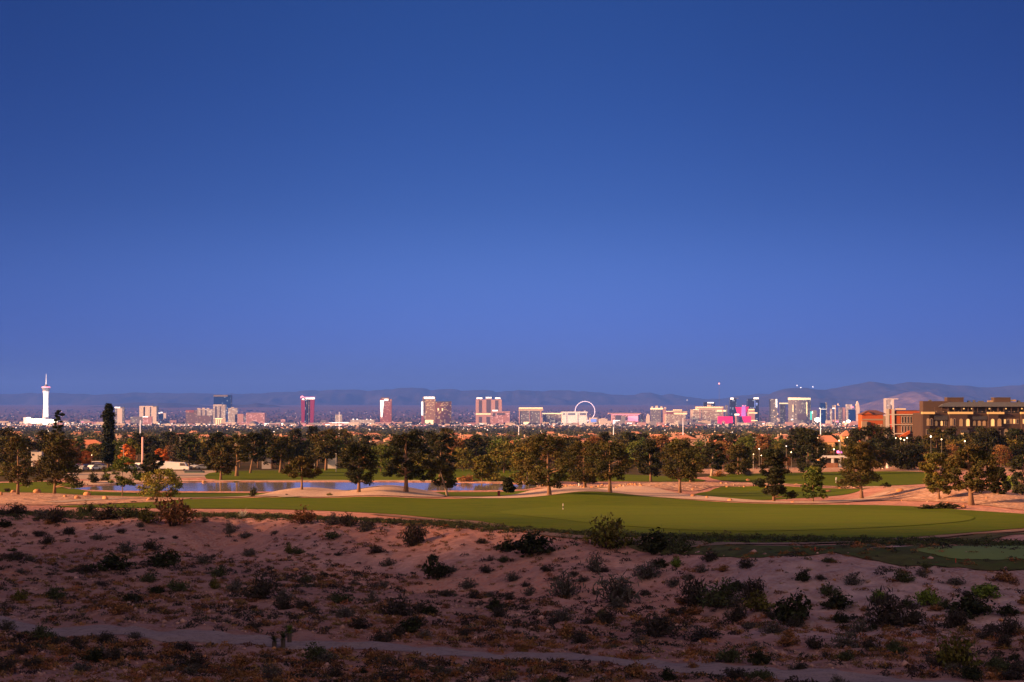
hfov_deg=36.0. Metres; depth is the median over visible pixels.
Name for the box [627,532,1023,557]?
rough verge
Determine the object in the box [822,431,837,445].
pine tree
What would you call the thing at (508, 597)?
desert bush
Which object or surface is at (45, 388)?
observation tower
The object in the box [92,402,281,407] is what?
mountains
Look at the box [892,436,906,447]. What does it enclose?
pine tree
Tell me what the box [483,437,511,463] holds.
broadleaf tree
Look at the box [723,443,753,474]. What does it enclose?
pine tree
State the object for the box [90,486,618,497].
lakeside grass
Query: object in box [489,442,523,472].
broadleaf tree
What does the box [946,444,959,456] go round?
broadleaf tree
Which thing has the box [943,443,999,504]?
pine tree
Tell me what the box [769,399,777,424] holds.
hotel tower
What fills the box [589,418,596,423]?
screen building
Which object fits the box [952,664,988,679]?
desert bush
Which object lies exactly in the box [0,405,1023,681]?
ground
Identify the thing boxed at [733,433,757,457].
broadleaf tree
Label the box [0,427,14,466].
broadleaf tree
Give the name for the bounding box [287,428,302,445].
broadleaf tree
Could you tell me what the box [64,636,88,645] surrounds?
desert bush
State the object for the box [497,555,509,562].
desert bush
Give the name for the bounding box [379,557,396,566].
desert shrub
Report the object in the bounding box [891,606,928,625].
desert shrub
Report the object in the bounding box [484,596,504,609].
desert bush
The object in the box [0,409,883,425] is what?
valley trees
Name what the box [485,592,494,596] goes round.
desert bush
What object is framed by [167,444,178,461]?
bare tree
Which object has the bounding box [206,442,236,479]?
pine tree
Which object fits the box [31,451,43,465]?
white cabin
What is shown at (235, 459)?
pine tree
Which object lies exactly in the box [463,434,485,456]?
pine tree
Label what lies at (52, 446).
pine tree
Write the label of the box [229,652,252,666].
desert bush
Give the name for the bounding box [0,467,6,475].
broadleaf tree
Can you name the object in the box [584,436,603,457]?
broadleaf tree
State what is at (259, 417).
hotel tower
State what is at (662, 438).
broadleaf tree
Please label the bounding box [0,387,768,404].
mountains
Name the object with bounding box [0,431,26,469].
pine tree
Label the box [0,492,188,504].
gravel
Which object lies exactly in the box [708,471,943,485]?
fairway
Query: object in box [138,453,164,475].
dark tree
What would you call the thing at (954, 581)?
desert bush
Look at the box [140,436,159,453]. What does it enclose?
pine tree
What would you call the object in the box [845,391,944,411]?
foothill
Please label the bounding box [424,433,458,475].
dark tree
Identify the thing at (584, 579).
desert bush
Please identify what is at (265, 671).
desert bush
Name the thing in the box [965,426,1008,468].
dark tree
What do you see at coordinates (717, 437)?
pine tree
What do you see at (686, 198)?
sky
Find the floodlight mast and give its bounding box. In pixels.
[815,408,820,433]
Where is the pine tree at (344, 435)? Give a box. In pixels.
[334,429,353,448]
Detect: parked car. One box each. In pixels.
[79,465,89,470]
[87,465,101,469]
[93,463,106,467]
[196,464,206,469]
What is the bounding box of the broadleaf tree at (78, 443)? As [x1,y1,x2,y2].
[61,437,90,451]
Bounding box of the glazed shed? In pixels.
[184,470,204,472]
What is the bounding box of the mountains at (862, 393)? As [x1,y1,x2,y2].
[738,382,1023,406]
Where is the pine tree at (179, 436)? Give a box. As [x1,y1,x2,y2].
[172,433,191,460]
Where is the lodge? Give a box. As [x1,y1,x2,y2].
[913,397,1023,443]
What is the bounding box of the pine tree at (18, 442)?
[0,436,38,494]
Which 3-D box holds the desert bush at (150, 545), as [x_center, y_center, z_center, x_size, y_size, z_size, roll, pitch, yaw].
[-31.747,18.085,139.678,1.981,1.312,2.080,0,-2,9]
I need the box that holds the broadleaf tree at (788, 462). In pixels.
[782,455,792,468]
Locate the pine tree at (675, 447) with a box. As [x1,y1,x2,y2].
[659,437,701,492]
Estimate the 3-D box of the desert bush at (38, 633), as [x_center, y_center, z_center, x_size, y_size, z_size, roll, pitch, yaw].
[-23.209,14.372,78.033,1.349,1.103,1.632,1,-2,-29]
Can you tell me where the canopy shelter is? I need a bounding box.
[821,455,846,467]
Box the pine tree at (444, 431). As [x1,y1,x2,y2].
[432,428,456,446]
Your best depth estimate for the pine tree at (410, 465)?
235.47 m
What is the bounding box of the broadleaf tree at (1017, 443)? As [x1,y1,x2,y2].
[999,438,1023,467]
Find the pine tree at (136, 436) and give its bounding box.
[124,432,148,459]
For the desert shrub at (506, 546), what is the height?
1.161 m
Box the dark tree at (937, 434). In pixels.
[922,427,952,465]
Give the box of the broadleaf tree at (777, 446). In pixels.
[770,443,783,450]
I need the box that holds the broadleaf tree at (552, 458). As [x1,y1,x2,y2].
[541,438,566,468]
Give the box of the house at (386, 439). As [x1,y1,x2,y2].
[383,434,399,448]
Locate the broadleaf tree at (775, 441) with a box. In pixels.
[762,437,781,448]
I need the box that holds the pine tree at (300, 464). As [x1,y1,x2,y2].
[280,456,322,489]
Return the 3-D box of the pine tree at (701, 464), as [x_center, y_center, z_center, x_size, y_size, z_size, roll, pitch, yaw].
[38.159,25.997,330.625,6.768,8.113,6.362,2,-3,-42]
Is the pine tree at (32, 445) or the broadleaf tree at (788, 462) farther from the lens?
the pine tree at (32, 445)
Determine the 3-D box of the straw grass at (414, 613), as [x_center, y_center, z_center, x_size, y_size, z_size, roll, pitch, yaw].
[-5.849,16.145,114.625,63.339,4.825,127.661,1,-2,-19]
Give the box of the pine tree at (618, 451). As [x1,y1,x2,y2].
[581,439,636,492]
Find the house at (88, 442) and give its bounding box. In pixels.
[75,438,101,447]
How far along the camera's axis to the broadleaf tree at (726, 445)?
478.03 m
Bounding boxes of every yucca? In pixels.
[269,634,278,646]
[279,631,287,647]
[285,623,294,641]
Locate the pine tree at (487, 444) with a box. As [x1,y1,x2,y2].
[478,437,493,455]
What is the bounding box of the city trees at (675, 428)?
[0,424,857,433]
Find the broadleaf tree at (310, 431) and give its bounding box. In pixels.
[304,426,319,451]
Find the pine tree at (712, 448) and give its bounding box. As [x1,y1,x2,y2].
[701,442,726,475]
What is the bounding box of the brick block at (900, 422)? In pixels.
[886,409,918,442]
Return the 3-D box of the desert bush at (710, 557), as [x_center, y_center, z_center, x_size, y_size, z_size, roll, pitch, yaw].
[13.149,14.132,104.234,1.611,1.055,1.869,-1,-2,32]
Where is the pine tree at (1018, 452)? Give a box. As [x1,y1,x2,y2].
[1009,448,1022,463]
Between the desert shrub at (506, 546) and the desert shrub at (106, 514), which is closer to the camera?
the desert shrub at (506, 546)
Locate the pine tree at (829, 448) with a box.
[809,441,836,455]
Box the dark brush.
[0,515,1023,681]
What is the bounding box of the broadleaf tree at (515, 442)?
[510,437,525,444]
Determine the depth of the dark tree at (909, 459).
426.92 m
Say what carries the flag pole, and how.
on the ground at (764, 569)
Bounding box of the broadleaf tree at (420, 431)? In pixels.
[408,428,427,463]
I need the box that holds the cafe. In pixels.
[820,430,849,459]
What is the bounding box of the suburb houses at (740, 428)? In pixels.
[9,425,854,433]
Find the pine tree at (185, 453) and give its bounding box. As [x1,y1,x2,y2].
[172,435,202,469]
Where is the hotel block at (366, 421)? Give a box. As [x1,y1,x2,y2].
[350,419,374,423]
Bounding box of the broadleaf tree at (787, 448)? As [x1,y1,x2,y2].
[780,440,793,464]
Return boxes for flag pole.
[141,437,142,468]
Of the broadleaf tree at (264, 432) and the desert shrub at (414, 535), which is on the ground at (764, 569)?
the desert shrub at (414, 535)
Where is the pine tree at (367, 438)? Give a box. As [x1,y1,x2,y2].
[357,435,376,445]
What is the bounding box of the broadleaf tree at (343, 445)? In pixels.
[333,438,346,456]
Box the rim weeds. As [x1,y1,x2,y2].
[0,509,1023,554]
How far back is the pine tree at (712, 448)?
373.55 m
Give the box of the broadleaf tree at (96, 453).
[87,442,102,460]
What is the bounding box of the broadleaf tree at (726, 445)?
[714,440,733,468]
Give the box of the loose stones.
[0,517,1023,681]
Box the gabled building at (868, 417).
[858,410,885,442]
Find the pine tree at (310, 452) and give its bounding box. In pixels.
[303,437,330,465]
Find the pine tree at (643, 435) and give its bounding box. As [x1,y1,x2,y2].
[636,433,650,441]
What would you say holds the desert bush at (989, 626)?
on the ground at (764, 569)
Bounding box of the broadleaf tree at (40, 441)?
[34,430,49,455]
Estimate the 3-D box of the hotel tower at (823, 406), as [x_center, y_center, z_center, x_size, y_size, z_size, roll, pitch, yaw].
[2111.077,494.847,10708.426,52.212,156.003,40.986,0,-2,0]
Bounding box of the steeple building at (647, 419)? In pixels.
[646,414,649,423]
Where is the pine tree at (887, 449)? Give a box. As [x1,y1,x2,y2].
[874,442,891,468]
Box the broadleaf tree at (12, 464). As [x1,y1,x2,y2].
[4,461,23,473]
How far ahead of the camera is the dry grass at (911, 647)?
79.44 m
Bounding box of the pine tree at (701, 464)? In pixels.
[674,447,707,481]
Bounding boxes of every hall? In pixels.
[375,422,402,424]
[599,421,610,423]
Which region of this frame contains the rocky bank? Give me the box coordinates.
[537,482,1023,509]
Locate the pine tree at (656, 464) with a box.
[629,439,664,480]
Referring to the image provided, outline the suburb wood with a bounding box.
[0,429,852,447]
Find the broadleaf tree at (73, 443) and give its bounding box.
[61,439,80,461]
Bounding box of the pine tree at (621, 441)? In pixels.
[607,439,629,463]
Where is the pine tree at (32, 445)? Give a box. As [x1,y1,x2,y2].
[19,437,37,459]
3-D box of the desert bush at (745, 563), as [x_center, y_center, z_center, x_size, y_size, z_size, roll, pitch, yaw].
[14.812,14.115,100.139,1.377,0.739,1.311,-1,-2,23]
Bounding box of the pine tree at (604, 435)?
[599,431,610,456]
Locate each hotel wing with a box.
[436,401,451,423]
[491,410,509,424]
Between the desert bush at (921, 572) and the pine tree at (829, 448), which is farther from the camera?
the pine tree at (829, 448)
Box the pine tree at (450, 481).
[425,459,457,495]
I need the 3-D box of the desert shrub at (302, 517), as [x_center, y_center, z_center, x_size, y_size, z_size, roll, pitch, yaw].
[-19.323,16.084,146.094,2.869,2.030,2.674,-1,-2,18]
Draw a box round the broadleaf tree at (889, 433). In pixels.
[881,426,893,442]
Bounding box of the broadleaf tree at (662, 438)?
[652,434,669,461]
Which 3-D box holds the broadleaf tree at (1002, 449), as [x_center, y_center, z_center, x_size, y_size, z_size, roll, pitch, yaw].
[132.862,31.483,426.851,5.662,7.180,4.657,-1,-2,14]
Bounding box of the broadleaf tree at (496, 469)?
[484,453,502,471]
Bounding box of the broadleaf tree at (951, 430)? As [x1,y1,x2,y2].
[944,426,958,441]
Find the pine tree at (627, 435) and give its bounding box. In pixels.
[619,431,636,452]
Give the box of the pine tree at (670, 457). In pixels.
[661,442,676,460]
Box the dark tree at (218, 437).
[201,432,230,471]
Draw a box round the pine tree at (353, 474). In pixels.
[335,441,379,491]
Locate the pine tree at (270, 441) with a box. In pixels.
[259,435,283,468]
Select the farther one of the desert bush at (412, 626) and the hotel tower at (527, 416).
the hotel tower at (527, 416)
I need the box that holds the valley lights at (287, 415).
[5,411,827,418]
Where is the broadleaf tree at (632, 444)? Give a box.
[623,437,651,464]
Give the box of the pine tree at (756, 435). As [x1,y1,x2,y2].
[749,433,763,447]
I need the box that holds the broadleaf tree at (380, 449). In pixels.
[371,442,392,471]
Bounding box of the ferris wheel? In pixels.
[575,401,594,421]
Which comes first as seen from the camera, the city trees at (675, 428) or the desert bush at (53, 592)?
the desert bush at (53, 592)
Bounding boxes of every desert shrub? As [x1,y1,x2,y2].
[0,502,28,514]
[0,657,19,671]
[5,550,27,560]
[7,646,34,654]
[10,588,29,600]
[33,507,48,517]
[37,534,55,544]
[40,505,68,523]
[42,656,56,662]
[46,634,64,644]
[71,563,96,571]
[73,500,99,512]
[85,550,136,571]
[86,503,121,519]
[87,471,99,482]
[89,533,104,539]
[90,630,115,641]
[96,645,132,660]
[100,473,109,480]
[112,504,149,517]
[124,631,144,638]
[136,505,160,523]
[144,547,180,567]
[152,488,201,525]
[158,645,183,656]
[166,577,191,591]
[170,647,212,668]
[191,552,210,563]
[207,575,220,588]
[222,519,237,533]
[229,579,242,586]
[237,572,280,599]
[241,548,257,555]
[242,619,261,628]
[249,485,257,495]
[270,597,294,609]
[285,542,291,553]
[286,504,318,523]
[301,639,335,660]
[321,666,344,676]
[322,512,341,525]
[334,606,355,616]
[337,512,359,526]
[354,520,374,531]
[364,590,380,602]
[369,670,395,681]
[374,579,393,587]
[374,592,421,616]
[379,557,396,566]
[397,520,428,546]
[412,599,434,613]
[421,556,451,579]
[438,590,451,596]
[451,627,473,635]
[456,473,473,480]
[485,470,507,481]
[486,555,495,560]
[489,606,509,617]
[493,537,516,551]
[508,528,565,555]
[519,585,537,595]
[546,568,585,597]
[549,605,578,621]
[579,551,605,571]
[582,512,637,548]
[590,608,616,623]
[591,570,646,603]
[628,611,678,637]
[629,560,668,579]
[632,527,677,554]
[663,530,695,554]
[668,556,683,566]
[674,575,710,607]
[678,604,691,614]
[682,625,723,639]
[686,661,699,667]
[696,577,744,608]
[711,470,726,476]
[719,667,749,678]
[722,599,748,622]
[736,575,768,599]
[741,588,775,611]
[746,641,764,649]
[758,620,787,633]
[769,587,812,623]
[773,634,800,646]
[788,660,808,669]
[818,556,834,562]
[819,590,857,609]
[822,627,861,648]
[830,610,850,622]
[861,584,915,626]
[861,636,884,650]
[869,588,884,599]
[885,637,907,652]
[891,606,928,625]
[900,598,911,606]
[912,587,940,605]
[914,504,940,508]
[919,562,932,568]
[930,501,961,508]
[933,630,983,668]
[941,608,971,628]
[944,587,995,618]
[970,582,1004,598]
[991,613,1023,637]
[994,633,1012,648]
[995,603,1020,615]
[1000,474,1020,485]
[1005,659,1023,673]
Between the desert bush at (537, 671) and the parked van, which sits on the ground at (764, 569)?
the desert bush at (537, 671)
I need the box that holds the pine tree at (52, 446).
[22,431,87,493]
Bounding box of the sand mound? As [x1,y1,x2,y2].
[251,485,444,496]
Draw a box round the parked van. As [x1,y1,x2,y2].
[165,461,189,470]
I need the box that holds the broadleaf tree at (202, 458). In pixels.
[191,439,218,464]
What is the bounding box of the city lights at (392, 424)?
[5,422,854,425]
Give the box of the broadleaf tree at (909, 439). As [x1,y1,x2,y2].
[901,435,914,444]
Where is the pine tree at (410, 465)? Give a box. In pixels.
[380,431,432,491]
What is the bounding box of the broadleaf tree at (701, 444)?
[693,439,708,455]
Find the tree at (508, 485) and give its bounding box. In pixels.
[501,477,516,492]
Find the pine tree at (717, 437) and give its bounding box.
[706,434,731,458]
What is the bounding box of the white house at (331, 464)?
[328,458,336,468]
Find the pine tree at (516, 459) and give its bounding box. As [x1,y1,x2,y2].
[508,442,545,485]
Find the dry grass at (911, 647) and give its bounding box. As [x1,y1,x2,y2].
[0,516,1023,681]
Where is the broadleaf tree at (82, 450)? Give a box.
[74,449,95,460]
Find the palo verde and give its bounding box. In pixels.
[136,468,183,496]
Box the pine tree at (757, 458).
[751,448,764,468]
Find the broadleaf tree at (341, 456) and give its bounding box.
[337,448,356,464]
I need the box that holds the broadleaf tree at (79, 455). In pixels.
[66,447,82,463]
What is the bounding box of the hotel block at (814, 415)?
[812,410,816,423]
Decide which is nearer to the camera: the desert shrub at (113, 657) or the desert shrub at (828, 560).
the desert shrub at (113, 657)
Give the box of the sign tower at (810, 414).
[809,410,812,423]
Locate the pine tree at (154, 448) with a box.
[148,445,158,458]
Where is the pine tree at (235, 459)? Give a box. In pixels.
[231,444,244,467]
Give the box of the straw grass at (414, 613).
[0,516,1023,681]
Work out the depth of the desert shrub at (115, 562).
118.57 m
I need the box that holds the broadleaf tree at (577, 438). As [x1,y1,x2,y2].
[569,436,583,465]
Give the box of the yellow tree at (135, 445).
[121,438,141,454]
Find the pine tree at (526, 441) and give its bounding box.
[517,434,545,465]
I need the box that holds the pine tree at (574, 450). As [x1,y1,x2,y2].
[560,439,602,486]
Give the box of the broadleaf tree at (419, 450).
[413,443,425,463]
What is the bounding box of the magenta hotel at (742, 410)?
[718,405,750,424]
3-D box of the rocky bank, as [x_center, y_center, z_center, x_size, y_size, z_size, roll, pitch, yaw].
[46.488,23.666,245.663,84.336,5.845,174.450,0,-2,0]
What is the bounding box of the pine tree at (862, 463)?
[835,439,891,497]
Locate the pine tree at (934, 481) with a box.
[918,452,952,498]
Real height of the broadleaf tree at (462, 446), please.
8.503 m
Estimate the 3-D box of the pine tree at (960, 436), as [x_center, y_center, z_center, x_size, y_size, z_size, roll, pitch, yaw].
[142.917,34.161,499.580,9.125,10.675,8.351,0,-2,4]
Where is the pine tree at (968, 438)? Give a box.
[957,432,989,450]
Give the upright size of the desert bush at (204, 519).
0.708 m
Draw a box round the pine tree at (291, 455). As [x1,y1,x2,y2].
[276,444,294,468]
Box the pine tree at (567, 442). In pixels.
[560,436,573,457]
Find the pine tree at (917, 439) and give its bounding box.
[913,435,925,460]
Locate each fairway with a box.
[59,491,1023,542]
[205,468,705,481]
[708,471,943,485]
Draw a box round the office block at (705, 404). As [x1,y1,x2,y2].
[703,402,714,406]
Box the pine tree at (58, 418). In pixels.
[52,410,64,479]
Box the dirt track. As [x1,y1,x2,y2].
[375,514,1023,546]
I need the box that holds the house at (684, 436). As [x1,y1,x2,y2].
[669,434,696,445]
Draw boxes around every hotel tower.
[115,407,124,422]
[139,406,158,422]
[186,410,196,423]
[197,408,212,415]
[197,416,212,423]
[213,405,225,423]
[214,395,231,421]
[228,407,237,421]
[235,414,245,423]
[246,413,266,423]
[300,396,314,422]
[335,415,341,421]
[380,397,391,421]
[421,397,435,424]
[476,397,501,424]
[519,409,542,424]
[542,413,560,424]
[561,412,587,424]
[608,413,640,423]
[640,414,643,421]
[650,406,665,422]
[665,410,686,423]
[690,405,725,424]
[729,398,738,422]
[747,398,758,421]
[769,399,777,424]
[779,403,787,423]
[788,398,810,423]
[819,402,826,423]
[829,404,838,424]
[838,407,845,424]
[846,401,859,420]
[884,399,893,415]
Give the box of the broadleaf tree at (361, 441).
[358,439,368,457]
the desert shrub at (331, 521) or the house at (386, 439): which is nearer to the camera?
the desert shrub at (331, 521)
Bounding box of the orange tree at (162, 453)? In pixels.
[154,448,169,468]
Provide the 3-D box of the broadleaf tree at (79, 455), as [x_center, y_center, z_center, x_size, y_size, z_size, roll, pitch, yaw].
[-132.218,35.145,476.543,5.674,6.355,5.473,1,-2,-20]
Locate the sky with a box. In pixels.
[0,0,1023,398]
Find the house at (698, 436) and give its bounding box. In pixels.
[692,434,706,442]
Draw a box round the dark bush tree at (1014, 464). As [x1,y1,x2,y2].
[1008,454,1023,494]
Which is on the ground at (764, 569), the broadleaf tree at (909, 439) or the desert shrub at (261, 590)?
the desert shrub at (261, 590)
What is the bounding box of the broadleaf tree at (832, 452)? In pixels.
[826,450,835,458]
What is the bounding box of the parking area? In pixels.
[68,470,214,478]
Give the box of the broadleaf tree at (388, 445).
[376,442,400,465]
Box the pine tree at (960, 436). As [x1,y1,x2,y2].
[956,432,969,442]
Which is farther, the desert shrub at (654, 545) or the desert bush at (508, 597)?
the desert shrub at (654, 545)
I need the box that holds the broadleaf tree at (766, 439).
[754,435,772,455]
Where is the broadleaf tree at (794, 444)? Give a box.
[785,426,804,461]
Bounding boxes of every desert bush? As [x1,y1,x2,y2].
[0,517,11,527]
[0,619,18,629]
[20,655,47,668]
[24,554,35,560]
[27,621,55,640]
[29,530,49,536]
[41,583,69,599]
[42,519,54,524]
[48,642,77,655]
[59,526,76,533]
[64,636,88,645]
[67,660,95,671]
[76,644,99,657]
[79,645,105,662]
[107,601,132,613]
[114,540,140,552]
[115,528,127,533]
[123,592,141,601]
[126,649,146,657]
[135,522,144,527]
[139,571,157,581]
[143,538,163,550]
[145,585,164,594]
[162,663,175,670]
[171,641,197,650]
[178,663,200,673]
[199,517,209,522]
[209,563,229,576]
[225,582,241,591]
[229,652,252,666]
[237,531,253,538]
[257,662,286,674]
[271,588,295,600]
[289,546,305,554]
[291,599,313,608]
[298,574,312,581]
[311,650,333,662]
[322,529,343,539]
[329,590,354,603]
[331,607,356,618]
[347,614,372,628]
[359,650,380,659]
[359,666,367,673]
[361,520,376,529]
[367,629,392,641]
[368,545,386,552]
[383,616,398,622]
[384,623,405,637]
[395,614,422,632]
[397,671,409,678]
[403,615,428,625]
[413,658,428,665]
[414,628,432,637]
[421,604,439,613]
[424,554,438,559]
[436,667,456,676]
[448,564,459,572]
[457,577,478,588]
[466,589,484,598]
[476,538,487,543]
[478,564,494,573]
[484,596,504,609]
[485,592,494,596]
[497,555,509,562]
[502,592,515,599]
[504,570,521,581]
[521,581,530,586]
[532,667,543,674]
[533,676,552,681]
[539,565,555,571]
[543,616,560,623]
[550,675,568,681]
[555,620,576,636]
[568,630,593,643]
[573,575,590,581]
[598,567,608,572]
[606,598,629,608]
[623,659,650,678]
[632,634,650,644]
[639,590,652,595]
[654,558,668,567]
[656,666,678,680]
[662,578,682,586]
[667,607,681,615]
[671,594,688,603]
[681,572,694,580]
[683,605,705,615]
[695,564,708,572]
[700,547,720,561]
[712,641,744,662]
[714,564,730,571]
[724,594,742,607]
[727,579,745,591]
[736,557,754,567]
[740,622,757,628]
[741,668,762,678]
[744,647,776,665]
[751,666,776,679]
[766,611,774,617]
[778,628,799,638]
[784,614,804,626]
[791,569,811,581]
[804,635,829,649]
[815,574,828,580]
[817,581,840,594]
[828,674,848,681]
[833,650,855,660]
[840,572,863,585]
[846,616,873,631]
[868,591,889,604]
[868,623,877,628]
[891,568,915,582]
[906,603,921,608]
[915,567,931,575]
[924,652,947,665]
[927,603,943,610]
[936,598,950,607]
[943,576,965,585]
[944,661,960,671]
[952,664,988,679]
[974,628,1001,639]
[981,621,998,631]
[982,655,1008,666]
[985,657,1013,670]
[993,569,1017,581]
[995,668,1023,679]
[1008,654,1018,660]
[1015,594,1023,604]
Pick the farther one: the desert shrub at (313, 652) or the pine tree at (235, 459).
the pine tree at (235, 459)
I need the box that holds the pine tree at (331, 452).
[309,428,343,469]
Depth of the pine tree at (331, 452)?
445.93 m
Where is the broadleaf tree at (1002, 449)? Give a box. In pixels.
[992,445,1012,466]
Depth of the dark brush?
86.98 m
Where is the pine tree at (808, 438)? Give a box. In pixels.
[788,427,827,472]
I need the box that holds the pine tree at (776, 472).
[752,448,798,500]
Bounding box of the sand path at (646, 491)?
[462,486,889,502]
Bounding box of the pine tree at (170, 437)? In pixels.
[159,430,179,449]
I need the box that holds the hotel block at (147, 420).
[143,416,152,424]
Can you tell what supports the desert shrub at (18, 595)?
on the ground at (764, 569)
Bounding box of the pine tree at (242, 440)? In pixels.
[219,434,255,475]
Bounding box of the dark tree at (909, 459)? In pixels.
[886,442,927,469]
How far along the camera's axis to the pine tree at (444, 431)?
557.91 m
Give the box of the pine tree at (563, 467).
[523,433,573,494]
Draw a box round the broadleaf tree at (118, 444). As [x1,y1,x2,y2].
[101,438,126,458]
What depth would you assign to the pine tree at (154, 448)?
559.87 m
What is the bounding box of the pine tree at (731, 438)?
[725,433,743,446]
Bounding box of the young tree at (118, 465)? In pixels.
[102,456,145,495]
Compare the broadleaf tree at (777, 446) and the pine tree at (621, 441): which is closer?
the pine tree at (621, 441)
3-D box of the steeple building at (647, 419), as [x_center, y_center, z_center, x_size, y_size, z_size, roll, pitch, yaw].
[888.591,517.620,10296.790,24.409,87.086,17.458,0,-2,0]
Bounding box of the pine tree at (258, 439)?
[239,432,267,472]
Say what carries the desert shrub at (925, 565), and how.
on the ground at (764, 569)
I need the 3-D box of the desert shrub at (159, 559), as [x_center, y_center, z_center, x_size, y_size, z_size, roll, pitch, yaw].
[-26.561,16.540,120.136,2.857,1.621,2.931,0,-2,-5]
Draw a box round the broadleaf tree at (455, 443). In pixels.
[441,437,462,463]
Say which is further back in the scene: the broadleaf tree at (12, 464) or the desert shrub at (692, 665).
the broadleaf tree at (12, 464)
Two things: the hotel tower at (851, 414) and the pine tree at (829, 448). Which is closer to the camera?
the pine tree at (829, 448)
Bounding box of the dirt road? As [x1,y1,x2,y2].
[0,616,962,681]
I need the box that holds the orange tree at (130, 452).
[117,444,135,463]
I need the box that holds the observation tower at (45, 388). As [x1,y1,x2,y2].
[42,380,50,418]
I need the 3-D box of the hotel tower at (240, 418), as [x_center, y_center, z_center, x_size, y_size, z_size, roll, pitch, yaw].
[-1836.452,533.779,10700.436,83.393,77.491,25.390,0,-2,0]
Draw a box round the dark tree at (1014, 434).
[1001,428,1023,452]
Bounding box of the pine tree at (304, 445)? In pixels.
[296,440,313,456]
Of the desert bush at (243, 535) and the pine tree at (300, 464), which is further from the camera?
the pine tree at (300, 464)
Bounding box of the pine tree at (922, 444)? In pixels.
[919,439,932,452]
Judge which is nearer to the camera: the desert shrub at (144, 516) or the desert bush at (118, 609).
the desert bush at (118, 609)
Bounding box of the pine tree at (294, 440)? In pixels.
[286,435,300,463]
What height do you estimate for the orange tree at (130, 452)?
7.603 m
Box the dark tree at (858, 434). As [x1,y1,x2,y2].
[842,423,899,468]
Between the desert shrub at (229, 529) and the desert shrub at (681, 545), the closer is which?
the desert shrub at (681, 545)
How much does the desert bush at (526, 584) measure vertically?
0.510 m
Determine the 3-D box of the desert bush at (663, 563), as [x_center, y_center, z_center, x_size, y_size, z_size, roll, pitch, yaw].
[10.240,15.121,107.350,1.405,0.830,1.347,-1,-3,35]
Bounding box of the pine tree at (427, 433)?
[423,430,437,450]
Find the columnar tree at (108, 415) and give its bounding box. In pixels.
[99,403,116,467]
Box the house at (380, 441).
[370,440,388,445]
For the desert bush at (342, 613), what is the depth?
88.73 m
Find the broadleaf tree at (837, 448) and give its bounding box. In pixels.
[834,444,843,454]
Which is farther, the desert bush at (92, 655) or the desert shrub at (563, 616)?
the desert shrub at (563, 616)
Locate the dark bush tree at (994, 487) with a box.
[985,466,1010,493]
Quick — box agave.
[237,510,247,516]
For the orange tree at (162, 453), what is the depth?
455.01 m
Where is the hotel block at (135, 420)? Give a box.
[130,417,142,424]
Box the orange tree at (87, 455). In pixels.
[79,451,93,463]
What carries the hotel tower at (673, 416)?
on the ground at (764, 569)
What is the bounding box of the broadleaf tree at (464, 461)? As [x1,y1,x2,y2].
[451,447,475,470]
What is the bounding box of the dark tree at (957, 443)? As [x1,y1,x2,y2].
[945,439,963,454]
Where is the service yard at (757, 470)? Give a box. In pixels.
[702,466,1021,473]
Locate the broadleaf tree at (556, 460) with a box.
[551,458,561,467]
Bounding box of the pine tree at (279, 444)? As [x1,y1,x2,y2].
[265,435,294,472]
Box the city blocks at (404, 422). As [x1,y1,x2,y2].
[4,421,848,430]
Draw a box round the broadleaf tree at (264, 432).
[255,428,273,453]
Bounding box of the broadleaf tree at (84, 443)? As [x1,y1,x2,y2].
[77,437,85,451]
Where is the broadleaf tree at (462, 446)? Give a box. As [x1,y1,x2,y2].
[452,442,464,453]
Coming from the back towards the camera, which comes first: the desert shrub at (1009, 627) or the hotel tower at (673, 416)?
the hotel tower at (673, 416)
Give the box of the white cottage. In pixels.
[262,456,271,468]
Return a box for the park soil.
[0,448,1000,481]
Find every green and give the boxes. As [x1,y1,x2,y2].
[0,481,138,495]
[500,505,973,530]
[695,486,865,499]
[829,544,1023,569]
[917,545,1023,559]
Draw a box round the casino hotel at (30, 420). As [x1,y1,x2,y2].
[23,417,57,424]
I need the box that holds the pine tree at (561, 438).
[555,435,569,448]
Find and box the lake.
[68,482,536,491]
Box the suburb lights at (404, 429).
[16,425,817,432]
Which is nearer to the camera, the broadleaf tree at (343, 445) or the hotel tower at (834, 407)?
the broadleaf tree at (343, 445)
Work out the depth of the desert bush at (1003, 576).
92.79 m
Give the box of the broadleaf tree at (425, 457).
[414,452,436,469]
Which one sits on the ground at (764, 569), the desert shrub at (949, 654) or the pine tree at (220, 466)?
the desert shrub at (949, 654)
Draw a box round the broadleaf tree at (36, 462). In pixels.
[33,459,42,474]
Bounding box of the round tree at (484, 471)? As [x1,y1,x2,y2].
[471,454,494,480]
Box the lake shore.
[70,480,568,484]
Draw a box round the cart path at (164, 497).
[47,495,296,501]
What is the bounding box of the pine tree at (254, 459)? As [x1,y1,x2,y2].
[251,443,266,467]
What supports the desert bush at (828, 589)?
on the ground at (764, 569)
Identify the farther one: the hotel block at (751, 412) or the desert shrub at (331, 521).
the hotel block at (751, 412)
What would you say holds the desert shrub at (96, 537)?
on the ground at (764, 569)
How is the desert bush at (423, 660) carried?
on the ground at (764, 569)
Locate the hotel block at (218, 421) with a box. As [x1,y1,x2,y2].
[215,418,225,424]
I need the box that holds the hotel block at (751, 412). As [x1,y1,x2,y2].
[748,409,756,424]

